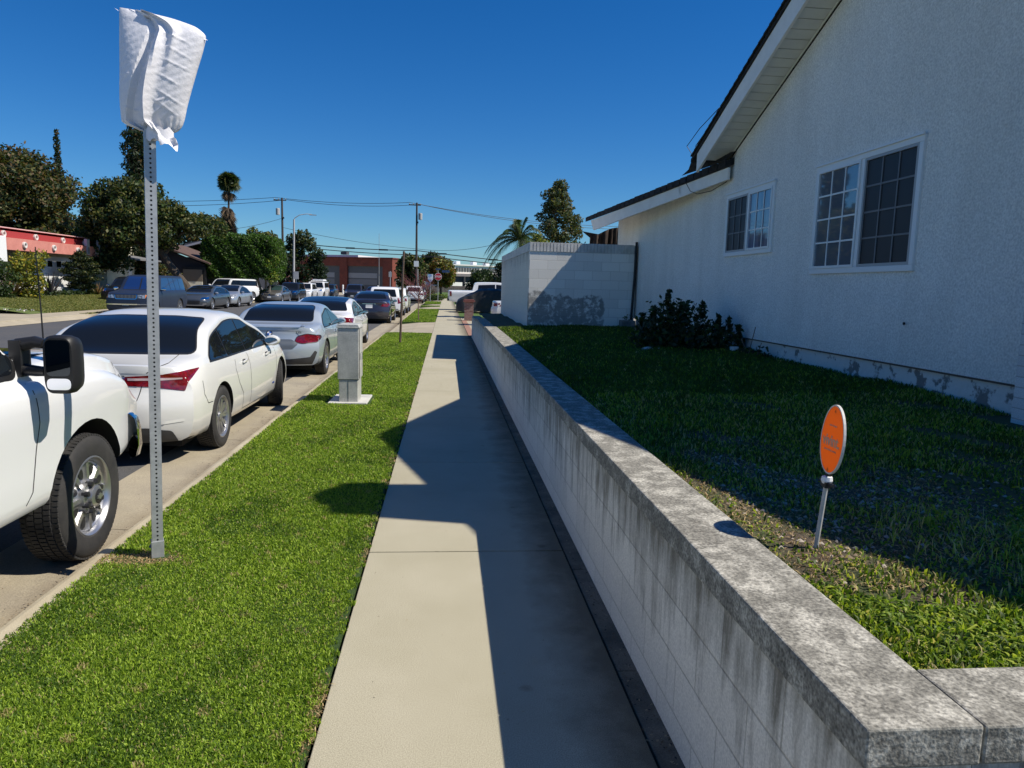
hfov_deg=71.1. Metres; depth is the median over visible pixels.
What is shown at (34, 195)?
broad tree
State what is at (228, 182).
fan palm
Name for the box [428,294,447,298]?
hedge
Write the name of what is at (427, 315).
grass
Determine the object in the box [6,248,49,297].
golden shrub
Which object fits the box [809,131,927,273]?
window
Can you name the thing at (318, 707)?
dry grass
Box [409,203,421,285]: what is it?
utility pole
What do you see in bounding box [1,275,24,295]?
spiky plant
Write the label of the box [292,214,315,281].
street lamp
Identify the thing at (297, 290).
black suv
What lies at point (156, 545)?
sign post
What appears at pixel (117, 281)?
black crossover
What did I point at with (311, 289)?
white suv
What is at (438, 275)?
stop sign
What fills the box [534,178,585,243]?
evergreen tree
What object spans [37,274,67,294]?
spiky plant
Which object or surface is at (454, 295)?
silver white pickup
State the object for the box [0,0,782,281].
sky
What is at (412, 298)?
white luxury crossover
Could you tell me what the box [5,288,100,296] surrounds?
ground cover
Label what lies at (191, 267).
brown house
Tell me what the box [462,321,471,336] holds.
brick strip
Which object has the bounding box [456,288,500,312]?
covered car
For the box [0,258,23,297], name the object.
shrub
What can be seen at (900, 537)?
dry grass
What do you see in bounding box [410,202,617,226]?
power line
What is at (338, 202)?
power line
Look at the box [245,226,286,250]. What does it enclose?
bushy tree
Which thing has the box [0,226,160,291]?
red house
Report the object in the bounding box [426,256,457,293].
autumn tree
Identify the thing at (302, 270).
dark tree
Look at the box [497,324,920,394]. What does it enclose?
yard grass
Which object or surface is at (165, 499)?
leaf litter
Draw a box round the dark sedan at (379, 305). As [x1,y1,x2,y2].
[354,291,396,322]
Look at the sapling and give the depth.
33.08 m
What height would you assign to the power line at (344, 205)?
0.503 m
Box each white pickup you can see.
[0,247,141,560]
[447,282,500,303]
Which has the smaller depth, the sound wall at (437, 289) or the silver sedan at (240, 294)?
the silver sedan at (240, 294)
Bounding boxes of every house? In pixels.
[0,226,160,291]
[158,241,276,288]
[586,0,1023,424]
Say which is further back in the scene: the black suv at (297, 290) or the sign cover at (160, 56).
the black suv at (297, 290)
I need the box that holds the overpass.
[455,273,501,285]
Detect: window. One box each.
[374,289,395,296]
[723,179,776,256]
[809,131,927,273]
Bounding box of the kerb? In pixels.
[0,300,428,649]
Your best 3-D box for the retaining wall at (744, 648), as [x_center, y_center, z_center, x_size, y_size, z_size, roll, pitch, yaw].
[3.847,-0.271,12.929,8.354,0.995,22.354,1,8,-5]
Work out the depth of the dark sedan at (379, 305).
32.55 m
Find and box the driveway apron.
[394,300,441,332]
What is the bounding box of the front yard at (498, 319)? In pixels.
[479,313,1023,668]
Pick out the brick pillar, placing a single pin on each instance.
(468, 308)
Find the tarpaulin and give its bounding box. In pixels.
[582,227,617,244]
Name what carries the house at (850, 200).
on the front yard at (498, 319)
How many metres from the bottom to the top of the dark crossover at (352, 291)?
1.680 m
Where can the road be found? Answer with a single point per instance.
(11, 533)
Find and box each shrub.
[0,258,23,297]
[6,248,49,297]
[158,263,182,275]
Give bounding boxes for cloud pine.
[57,249,105,290]
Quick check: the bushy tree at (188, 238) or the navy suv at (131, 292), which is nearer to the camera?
the navy suv at (131, 292)
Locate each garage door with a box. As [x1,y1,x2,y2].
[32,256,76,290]
[188,281,202,285]
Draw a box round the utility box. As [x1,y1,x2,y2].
[328,323,371,404]
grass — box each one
[0,332,431,767]
[95,550,190,567]
[290,391,414,766]
[403,299,440,321]
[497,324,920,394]
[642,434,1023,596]
[863,495,1023,586]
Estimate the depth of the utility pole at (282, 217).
87.66 m
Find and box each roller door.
[322,265,339,291]
[348,266,382,290]
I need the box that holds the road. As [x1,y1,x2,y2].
[0,295,428,551]
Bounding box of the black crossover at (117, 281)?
[101,277,124,299]
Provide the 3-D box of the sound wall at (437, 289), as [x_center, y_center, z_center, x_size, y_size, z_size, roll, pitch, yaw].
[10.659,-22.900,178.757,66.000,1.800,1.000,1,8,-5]
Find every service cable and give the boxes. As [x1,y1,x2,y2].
[283,227,413,248]
[420,243,498,250]
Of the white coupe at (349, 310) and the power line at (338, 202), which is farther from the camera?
the power line at (338, 202)
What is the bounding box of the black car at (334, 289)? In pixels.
[329,284,338,296]
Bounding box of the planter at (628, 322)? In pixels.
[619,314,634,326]
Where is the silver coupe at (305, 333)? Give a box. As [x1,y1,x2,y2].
[239,301,345,373]
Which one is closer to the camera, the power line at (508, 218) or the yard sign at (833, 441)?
the yard sign at (833, 441)
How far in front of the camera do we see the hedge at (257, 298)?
58.74 m
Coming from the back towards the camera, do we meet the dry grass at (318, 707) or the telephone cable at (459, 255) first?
the telephone cable at (459, 255)
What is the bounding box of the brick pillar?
[463,299,474,320]
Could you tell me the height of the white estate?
1.734 m
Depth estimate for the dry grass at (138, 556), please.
4.26 m
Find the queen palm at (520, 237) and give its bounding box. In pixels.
[483,217,541,277]
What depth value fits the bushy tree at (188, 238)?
67.47 m
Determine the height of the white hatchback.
1.600 m
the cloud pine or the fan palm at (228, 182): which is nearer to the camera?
the cloud pine
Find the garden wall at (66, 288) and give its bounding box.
[7,287,73,291]
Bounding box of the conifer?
[308,250,330,283]
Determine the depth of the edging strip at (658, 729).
3.58 m
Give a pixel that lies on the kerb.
(14, 623)
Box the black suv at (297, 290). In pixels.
[282,282,305,300]
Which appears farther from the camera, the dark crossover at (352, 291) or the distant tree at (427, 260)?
the distant tree at (427, 260)
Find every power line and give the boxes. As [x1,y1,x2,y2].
[75,200,277,205]
[175,197,274,201]
[275,197,409,203]
[286,199,419,205]
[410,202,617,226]
[424,205,603,228]
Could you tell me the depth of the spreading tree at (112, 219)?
45.60 m
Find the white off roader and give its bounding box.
[309,279,329,295]
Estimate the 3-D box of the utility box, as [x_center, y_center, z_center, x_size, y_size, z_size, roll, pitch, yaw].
[-2.295,-0.265,10.203,0.530,1.195,0.780,1,8,-5]
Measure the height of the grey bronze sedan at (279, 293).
1.460 m
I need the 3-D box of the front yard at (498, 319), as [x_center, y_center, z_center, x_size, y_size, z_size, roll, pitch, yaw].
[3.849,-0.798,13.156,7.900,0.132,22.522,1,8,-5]
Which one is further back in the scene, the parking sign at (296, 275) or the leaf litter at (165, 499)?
the parking sign at (296, 275)
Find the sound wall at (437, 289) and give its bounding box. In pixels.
[425,285,470,292]
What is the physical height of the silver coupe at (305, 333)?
1.397 m
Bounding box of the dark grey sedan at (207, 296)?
[186,285,230,309]
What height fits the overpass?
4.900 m
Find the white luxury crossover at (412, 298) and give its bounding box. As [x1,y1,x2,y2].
[406,286,424,302]
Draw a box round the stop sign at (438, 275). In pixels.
[434,268,449,279]
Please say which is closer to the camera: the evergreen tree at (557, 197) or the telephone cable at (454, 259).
the evergreen tree at (557, 197)
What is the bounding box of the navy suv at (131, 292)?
[106,275,186,309]
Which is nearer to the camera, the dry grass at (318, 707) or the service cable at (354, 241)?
the dry grass at (318, 707)
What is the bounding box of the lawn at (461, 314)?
[454,302,490,320]
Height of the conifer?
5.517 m
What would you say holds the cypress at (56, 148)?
on the lawn opposite
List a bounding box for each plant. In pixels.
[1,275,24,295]
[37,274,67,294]
[90,283,101,293]
[731,327,772,357]
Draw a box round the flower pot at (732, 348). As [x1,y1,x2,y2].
[730,346,738,350]
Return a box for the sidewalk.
[307,298,657,767]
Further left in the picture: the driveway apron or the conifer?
the conifer
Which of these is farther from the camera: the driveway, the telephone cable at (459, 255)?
the telephone cable at (459, 255)
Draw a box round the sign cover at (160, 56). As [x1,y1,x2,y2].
[115,7,206,151]
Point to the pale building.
(463, 269)
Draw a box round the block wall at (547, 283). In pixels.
[501,242,634,326]
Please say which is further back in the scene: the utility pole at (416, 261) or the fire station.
the fire station
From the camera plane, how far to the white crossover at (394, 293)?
38.46 m
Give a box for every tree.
[0,141,82,236]
[71,175,229,289]
[182,211,230,250]
[199,232,287,301]
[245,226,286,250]
[277,258,313,284]
[284,229,322,280]
[394,252,429,287]
[420,251,438,288]
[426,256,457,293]
[520,233,550,246]
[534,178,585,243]
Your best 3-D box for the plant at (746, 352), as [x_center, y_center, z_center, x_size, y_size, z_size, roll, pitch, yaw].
[3.200,-0.525,9.598,0.267,0.485,0.856,-1,8,-18]
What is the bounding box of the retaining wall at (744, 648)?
[472,316,1023,767]
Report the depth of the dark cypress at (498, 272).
59.21 m
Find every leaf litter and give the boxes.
[4,339,375,619]
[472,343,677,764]
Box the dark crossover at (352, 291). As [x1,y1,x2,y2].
[343,284,364,298]
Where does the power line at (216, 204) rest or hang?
attached to the utility pole at (282, 217)
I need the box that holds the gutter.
[0,299,427,627]
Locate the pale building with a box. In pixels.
[425,261,496,285]
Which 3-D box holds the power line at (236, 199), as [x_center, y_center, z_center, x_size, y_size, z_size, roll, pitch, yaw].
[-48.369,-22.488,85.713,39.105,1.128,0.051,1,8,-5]
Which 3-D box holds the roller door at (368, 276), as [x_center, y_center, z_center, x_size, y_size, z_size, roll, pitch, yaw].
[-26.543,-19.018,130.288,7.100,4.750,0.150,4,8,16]
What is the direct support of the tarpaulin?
hanging from the block wall at (547, 283)
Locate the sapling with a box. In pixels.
[400,270,434,319]
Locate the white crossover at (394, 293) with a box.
[371,286,406,316]
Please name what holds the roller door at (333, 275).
in the fire station
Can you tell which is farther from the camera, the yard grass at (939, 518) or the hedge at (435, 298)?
the hedge at (435, 298)
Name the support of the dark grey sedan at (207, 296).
on the road
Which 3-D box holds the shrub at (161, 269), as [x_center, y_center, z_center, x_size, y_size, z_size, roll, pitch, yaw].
[-25.591,-7.449,52.853,2.646,3.020,2.482,1,8,-5]
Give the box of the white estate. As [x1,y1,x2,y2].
[208,278,258,300]
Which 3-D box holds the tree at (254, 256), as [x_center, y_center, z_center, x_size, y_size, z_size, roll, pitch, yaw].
[-22.197,-9.687,59.426,6.560,5.758,4.546,1,8,-5]
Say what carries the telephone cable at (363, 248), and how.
attached to the utility pole at (282, 217)
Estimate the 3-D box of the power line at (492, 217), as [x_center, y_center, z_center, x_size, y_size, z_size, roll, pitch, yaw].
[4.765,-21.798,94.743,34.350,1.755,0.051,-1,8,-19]
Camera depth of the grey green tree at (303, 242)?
82.12 m
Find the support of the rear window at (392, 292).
in the white crossover at (394, 293)
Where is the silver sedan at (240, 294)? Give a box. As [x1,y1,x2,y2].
[220,285,253,306]
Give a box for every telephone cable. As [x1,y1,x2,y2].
[284,241,414,250]
[284,245,412,254]
[418,250,501,261]
[418,255,494,263]
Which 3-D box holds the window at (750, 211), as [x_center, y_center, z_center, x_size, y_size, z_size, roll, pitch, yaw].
[3.342,-2.300,10.137,0.075,0.938,1.644,1,8,-5]
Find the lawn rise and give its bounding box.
[0,294,99,313]
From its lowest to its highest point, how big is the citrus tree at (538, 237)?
4.182 m
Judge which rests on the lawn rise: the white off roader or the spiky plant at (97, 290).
the spiky plant at (97, 290)
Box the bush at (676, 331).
[628,289,745,350]
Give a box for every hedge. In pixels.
[254,288,267,300]
[427,294,444,300]
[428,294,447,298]
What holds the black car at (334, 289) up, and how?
on the road
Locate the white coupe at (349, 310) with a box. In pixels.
[297,296,368,342]
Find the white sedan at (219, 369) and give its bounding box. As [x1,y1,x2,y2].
[56,307,285,446]
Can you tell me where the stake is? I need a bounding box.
[399,251,404,341]
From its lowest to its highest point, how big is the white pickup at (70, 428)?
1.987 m
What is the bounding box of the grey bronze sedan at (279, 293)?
[260,285,291,302]
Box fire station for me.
[278,252,424,291]
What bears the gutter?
on the road
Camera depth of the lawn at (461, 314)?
43.07 m
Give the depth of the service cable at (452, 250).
87.20 m
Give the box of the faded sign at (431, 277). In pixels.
[428,274,432,298]
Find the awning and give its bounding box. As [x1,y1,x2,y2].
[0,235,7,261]
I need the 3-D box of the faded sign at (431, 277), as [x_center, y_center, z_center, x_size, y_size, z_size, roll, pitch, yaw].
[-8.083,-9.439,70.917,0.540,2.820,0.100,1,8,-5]
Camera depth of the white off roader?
75.03 m
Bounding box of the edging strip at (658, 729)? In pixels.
[469,337,684,767]
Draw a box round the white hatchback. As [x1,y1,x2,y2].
[403,288,412,312]
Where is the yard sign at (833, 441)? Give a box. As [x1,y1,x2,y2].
[813,405,845,547]
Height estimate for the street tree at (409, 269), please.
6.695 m
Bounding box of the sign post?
[143,123,163,557]
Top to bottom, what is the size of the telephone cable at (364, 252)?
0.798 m
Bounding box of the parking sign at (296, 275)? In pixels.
[293,271,298,281]
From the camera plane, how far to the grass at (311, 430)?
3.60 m
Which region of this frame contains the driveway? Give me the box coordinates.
[455,305,478,329]
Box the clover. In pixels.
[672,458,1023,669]
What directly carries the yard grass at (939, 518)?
on the front yard at (498, 319)
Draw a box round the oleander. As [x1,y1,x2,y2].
[464,268,496,289]
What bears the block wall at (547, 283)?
on the front yard at (498, 319)
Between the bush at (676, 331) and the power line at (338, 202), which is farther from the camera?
the power line at (338, 202)
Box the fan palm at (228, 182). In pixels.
[217,171,242,233]
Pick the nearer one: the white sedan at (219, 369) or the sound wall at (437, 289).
the white sedan at (219, 369)
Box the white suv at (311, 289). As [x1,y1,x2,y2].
[304,283,317,296]
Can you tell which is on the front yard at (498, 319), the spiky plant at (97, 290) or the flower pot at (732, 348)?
the flower pot at (732, 348)
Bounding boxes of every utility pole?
[273,198,285,241]
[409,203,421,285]
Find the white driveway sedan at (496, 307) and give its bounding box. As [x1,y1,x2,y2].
[490,300,500,313]
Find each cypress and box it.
[52,128,73,229]
[119,125,157,274]
[491,262,501,282]
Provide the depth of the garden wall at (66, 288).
42.72 m
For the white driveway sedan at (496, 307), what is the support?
on the driveway

